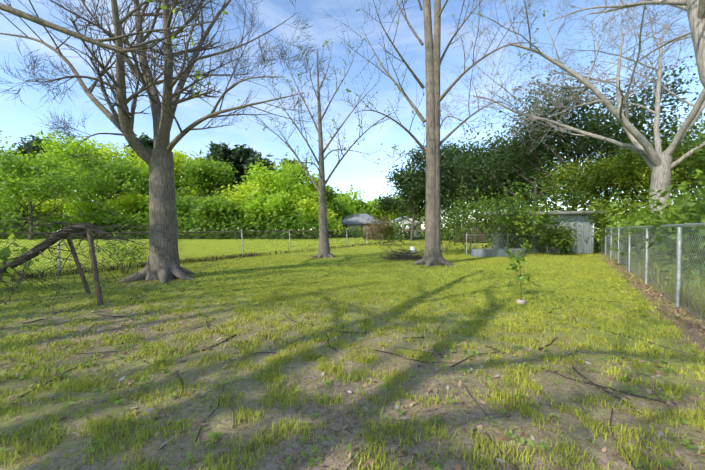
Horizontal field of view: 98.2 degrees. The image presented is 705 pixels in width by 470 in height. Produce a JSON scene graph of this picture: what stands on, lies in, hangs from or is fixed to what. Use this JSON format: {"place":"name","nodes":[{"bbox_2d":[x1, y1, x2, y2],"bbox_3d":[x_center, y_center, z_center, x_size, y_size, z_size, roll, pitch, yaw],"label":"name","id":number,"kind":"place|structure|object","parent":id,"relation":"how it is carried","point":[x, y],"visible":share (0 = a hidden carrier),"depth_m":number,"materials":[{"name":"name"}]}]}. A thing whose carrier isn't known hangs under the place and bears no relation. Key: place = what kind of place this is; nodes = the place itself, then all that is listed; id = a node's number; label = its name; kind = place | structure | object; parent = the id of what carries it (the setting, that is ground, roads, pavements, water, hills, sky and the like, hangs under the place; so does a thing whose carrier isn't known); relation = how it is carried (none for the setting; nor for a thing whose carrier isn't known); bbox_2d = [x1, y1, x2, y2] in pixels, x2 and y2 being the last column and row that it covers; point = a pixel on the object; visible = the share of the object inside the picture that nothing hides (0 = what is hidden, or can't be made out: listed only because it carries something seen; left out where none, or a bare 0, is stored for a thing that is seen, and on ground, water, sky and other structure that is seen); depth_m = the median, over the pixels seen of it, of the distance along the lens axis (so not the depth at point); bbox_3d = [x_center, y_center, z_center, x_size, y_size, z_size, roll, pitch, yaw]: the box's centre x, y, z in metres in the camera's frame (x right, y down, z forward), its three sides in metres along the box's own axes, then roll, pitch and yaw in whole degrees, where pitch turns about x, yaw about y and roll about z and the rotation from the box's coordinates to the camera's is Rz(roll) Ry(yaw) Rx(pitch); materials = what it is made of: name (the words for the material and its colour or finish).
{"place":"outdoors","nodes":[
{"label":"outdoors","id":0,"kind":"place"},
{"bbox_2d":[0,224,98,271],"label":"arbour vine trunk","id":1,"kind":"object","parent":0,"point":[39,247],"visible":0.46,"depth_m":5.87,"materials":[{"name":"brown wood"}]},
{"bbox_2d":[0,230,353,234],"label":"fence top rail","id":2,"kind":"object","parent":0,"point":[179,232],"visible":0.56,"depth_m":11.98,"materials":[{"name":"silver metal"}]},
{"bbox_2d":[0,234,444,277],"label":"neighbour lawn","id":3,"kind":"structure","parent":0,"point":[184,242],"depth_m":23.48,"materials":[{"name":"green plant"}]},
{"bbox_2d":[0,123,417,239],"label":"bushes","id":4,"kind":"object","parent":3,"relation":"on","point":[62,175],"visible":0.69,"depth_m":46.93,"materials":[{"name":"green plant"}]},
{"bbox_2d":[58,230,366,274],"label":"fence posts","id":5,"kind":"object","parent":3,"relation":"on","point":[59,260],"visible":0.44,"depth_m":14.44,"materials":[{"name":"grey metal"}]},
{"bbox_2d":[0,231,381,277],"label":"chain link fence","id":6,"kind":"object","parent":5,"relation":"attached to","point":[201,247],"visible":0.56,"depth_m":13.04,"materials":[{"name":"grey metal"}]},
{"bbox_2d":[0,163,646,249],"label":"hedge foliage","id":7,"kind":"object","parent":3,"relation":"on","point":[231,227],"visible":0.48,"depth_m":41.23,"materials":[{"name":"green plant"}]},
{"bbox_2d":[328,224,376,234],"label":"house walls","id":8,"kind":"structure","parent":3,"relation":"on","point":[354,226],"depth_m":67.89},
{"bbox_2d":[333,213,381,223],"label":"house roof","id":9,"kind":"structure","parent":8,"relation":"on","point":[355,218],"depth_m":69.20,"materials":[{"name":"grey"}]},
{"bbox_2d":[390,222,420,238],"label":"white shed walls","id":10,"kind":"structure","parent":3,"relation":"on","point":[415,223],"depth_m":43.77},
{"bbox_2d":[398,217,419,232],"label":"white shed gable door","id":11,"kind":"structure","parent":10,"relation":"attached to","point":[410,219],"depth_m":43.59,"materials":[{"name":"white wood"}]},
{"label":"pine trees","id":12,"kind":"object","parent":3,"relation":"on","visible":0},
{"bbox_2d":[8,131,313,194],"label":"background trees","id":13,"kind":"object","parent":12,"relation":"attached to","point":[241,157],"visible":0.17,"depth_m":64.20,"materials":[{"name":"green plant"}]},
{"bbox_2d":[0,235,704,469],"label":"yard ground","id":14,"kind":"structure","parent":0,"point":[71,445],"depth_m":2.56,"materials":[{"name":"green plant"}]},
{"bbox_2d":[67,228,103,306],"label":"wooden support posts","id":15,"kind":"object","parent":14,"relation":"on","point":[95,274],"visible":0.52,"depth_m":5.35,"materials":[{"name":"brown wood"}]},
{"bbox_2d":[0,0,227,90],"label":"pecan tree","id":16,"kind":"object","parent":14,"relation":"on","point":[29,17],"depth_m":5.02,"materials":[{"name":"brown wood"}]},
{"bbox_2d":[0,183,232,313],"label":"arbour vine tendrils","id":17,"kind":"object","parent":14,"relation":"on","point":[66,235],"visible":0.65,"depth_m":5.70,"materials":[{"name":"plant"}]},
{"bbox_2d":[0,0,340,283],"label":"pecan tree","id":18,"kind":"object","parent":14,"relation":"on","point":[158,159],"depth_m":7.69,"materials":[{"name":"brown wood"}]},
{"bbox_2d":[236,25,408,258],"bbox_3d":[-1.456,-4.446,14.217,8.145,11.149,5.174,0,1,1],"label":"pecan tree","id":19,"kind":"object","parent":14,"relation":"on","point":[323,248],"depth_m":14.06,"materials":[{"name":"wood"}]},
{"bbox_2d":[19,275,684,469],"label":"fallen twigs","id":20,"kind":"object","parent":14,"relation":"on","point":[592,383],"visible":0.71,"depth_m":3.02,"materials":[{"name":"brown wood"}]},
{"bbox_2d":[0,257,704,469],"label":"lawn weeds","id":21,"kind":"object","parent":14,"relation":"on","point":[431,461],"visible":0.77,"depth_m":3.22,"materials":[{"name":"green plant"}]},
{"bbox_2d":[0,214,704,293],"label":"ivy leaves","id":22,"kind":"object","parent":14,"relation":"on","point":[4,255],"visible":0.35,"depth_m":6.30,"materials":[{"name":"green plant"}]},
{"bbox_2d":[0,254,704,469],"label":"leaf litter","id":23,"kind":"object","parent":14,"relation":"on","point":[457,465],"visible":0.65,"depth_m":2.82,"materials":[{"name":"brown plant"}]},
{"bbox_2d":[81,173,636,272],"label":"bushes","id":24,"kind":"object","parent":14,"relation":"on","point":[556,231],"visible":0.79,"depth_m":15.72,"materials":[{"name":"green plant"}]},
{"bbox_2d":[95,187,625,273],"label":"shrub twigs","id":25,"kind":"object","parent":14,"relation":"on","point":[469,252],"visible":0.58,"depth_m":15.89,"materials":[{"name":"brown plant"}]},
{"bbox_2d":[376,241,423,262],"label":"brush pile branches","id":26,"kind":"object","parent":14,"relation":"on","point":[405,255],"visible":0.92,"depth_m":13.07,"materials":[{"name":"brown plant"}]},
{"bbox_2d":[363,225,488,242],"bbox_3d":[7.303,-0.225,34.501,2.121,1.780,15.878,-1,1,-40],"label":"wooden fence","id":27,"kind":"object","parent":14,"relation":"on","point":[455,237],"visible":0.27,"depth_m":29.53,"materials":[{"name":"brown wood"}]},
{"bbox_2d":[319,0,540,266],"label":"pecan tree","id":28,"kind":"object","parent":14,"relation":"on","point":[433,255],"depth_m":11.09,"materials":[{"name":"wood"}]},
{"bbox_2d":[145,0,547,180],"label":"tree leaves","id":29,"kind":"object","parent":28,"relation":"attached to","point":[193,43],"visible":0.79,"depth_m":11.22,"materials":[{"name":"green plant"}]},
{"bbox_2d":[471,248,524,256],"bbox_3d":[7.079,0.859,14.845,2.724,0.360,0.766,0,1,-7],"label":"water trough","id":30,"kind":"object","parent":14,"relation":"on","point":[497,252],"visible":0.73,"depth_m":14.47,"materials":[{"name":"metal"}]},
{"bbox_2d":[466,233,547,254],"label":"fence posts","id":31,"kind":"object","parent":14,"relation":"on","point":[507,243],"visible":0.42,"depth_m":15.48,"materials":[{"name":"grey metal"}]},
{"bbox_2d":[504,238,532,281],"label":"sapling leaves","id":32,"kind":"object","parent":14,"relation":"on","point":[515,266],"visible":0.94,"depth_m":5.42,"materials":[{"name":"green plant"}]},
{"bbox_2d":[508,246,528,299],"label":"sapling twigs","id":33,"kind":"object","parent":14,"relation":"on","point":[520,270],"visible":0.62,"depth_m":5.39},
{"bbox_2d":[516,298,526,304],"bbox_3d":[2.952,1.173,5.339,0.166,0.130,0.161,0,1,1],"label":"stone","id":34,"kind":"object","parent":14,"relation":"on","point":[520,301],"visible":0.81,"depth_m":5.29,"materials":[{"name":"white stone"}]},
{"bbox_2d":[491,214,592,253],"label":"corrugated shed walls","id":35,"kind":"structure","parent":14,"relation":"on","point":[585,245],"depth_m":16.67,"materials":[{"name":"grey metal"}]},
{"bbox_2d":[499,216,594,253],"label":"shed corner trim","id":36,"kind":"structure","parent":35,"relation":"attached to","point":[593,238],"depth_m":16.41,"materials":[{"name":"white wood"}]},
{"bbox_2d":[489,211,607,215],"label":"shed roof boards","id":37,"kind":"object","parent":35,"relation":"on","point":[572,212],"visible":0.45,"depth_m":16.40,"materials":[{"name":"grey wood"}]},
{"bbox_2d":[387,73,700,241],"bbox_3d":[16.268,-6.287,40.547,25.402,14.027,46.452,0,1,1],"label":"oak tree","id":38,"kind":"object","parent":14,"relation":"on","point":[509,191],"depth_m":24.80,"materials":[{"name":"green plant"}]},
{"bbox_2d":[369,55,704,225],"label":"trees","id":39,"kind":"object","parent":38,"relation":"attached to","point":[459,164],"visible":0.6,"depth_m":24.60,"materials":[{"name":"green plant"}]},
{"bbox_2d":[440,0,704,257],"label":"pale tree","id":40,"kind":"object","parent":14,"relation":"on","point":[598,65],"depth_m":14.04,"materials":[{"name":"beige wood"}]},
{"bbox_2d":[532,94,704,277],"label":"thicket foliage","id":41,"kind":"object","parent":14,"relation":"on","point":[688,202],"visible":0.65,"depth_m":16.76,"materials":[{"name":"green plant"}]},
{"bbox_2d":[554,128,704,269],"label":"tree leaves","id":42,"kind":"object","parent":14,"relation":"on","point":[644,201],"depth_m":18.39,"materials":[{"name":"green plant"}]},
{"bbox_2d":[601,224,682,307],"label":"fence posts","id":43,"kind":"object","parent":14,"relation":"on","point":[678,266],"visible":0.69,"depth_m":7.14,"materials":[{"name":"silver metal"}]},
{"bbox_2d":[602,226,704,321],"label":"chain link fence","id":44,"kind":"object","parent":43,"relation":"attached to","point":[625,256],"visible":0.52,"depth_m":5.97,"materials":[{"name":"silver metal"}]},
{"bbox_2d":[606,223,704,228],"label":"fence top rail","id":45,"kind":"object","parent":43,"relation":"attached to","point":[689,224],"visible":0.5,"depth_m":5.31,"materials":[{"name":"silver metal"}]},
{"bbox_2d":[0,0,704,229],"label":"sky","id":46,"kind":"structure","parent":0,"point":[17,120],"materials":[{"name":"blue"}]},
{"bbox_2d":[392,231,424,243],"bbox_3d":[4.662,0.181,27.892,4.202,1.182,0.007,1,1,29],"label":"chain link fence","id":47,"kind":"object","parent":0,"point":[411,237],"visible":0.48,"depth_m":27.51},
{"bbox_2d":[467,235,545,253],"bbox_3d":[8.060,0.487,15.813,4.600,0.992,0.007,0,1,-9],"label":"chain link panel","id":48,"kind":"object","parent":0,"point":[505,244],"visible":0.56,"depth_m":15.76,"materials":[{"name":"grey metal"}]},
{"bbox_2d":[541,0,704,114],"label":"pale tree","id":49,"kind":"object","parent":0,"point":[695,9],"depth_m":4.34,"materials":[{"name":"beige wood"}]}
]}

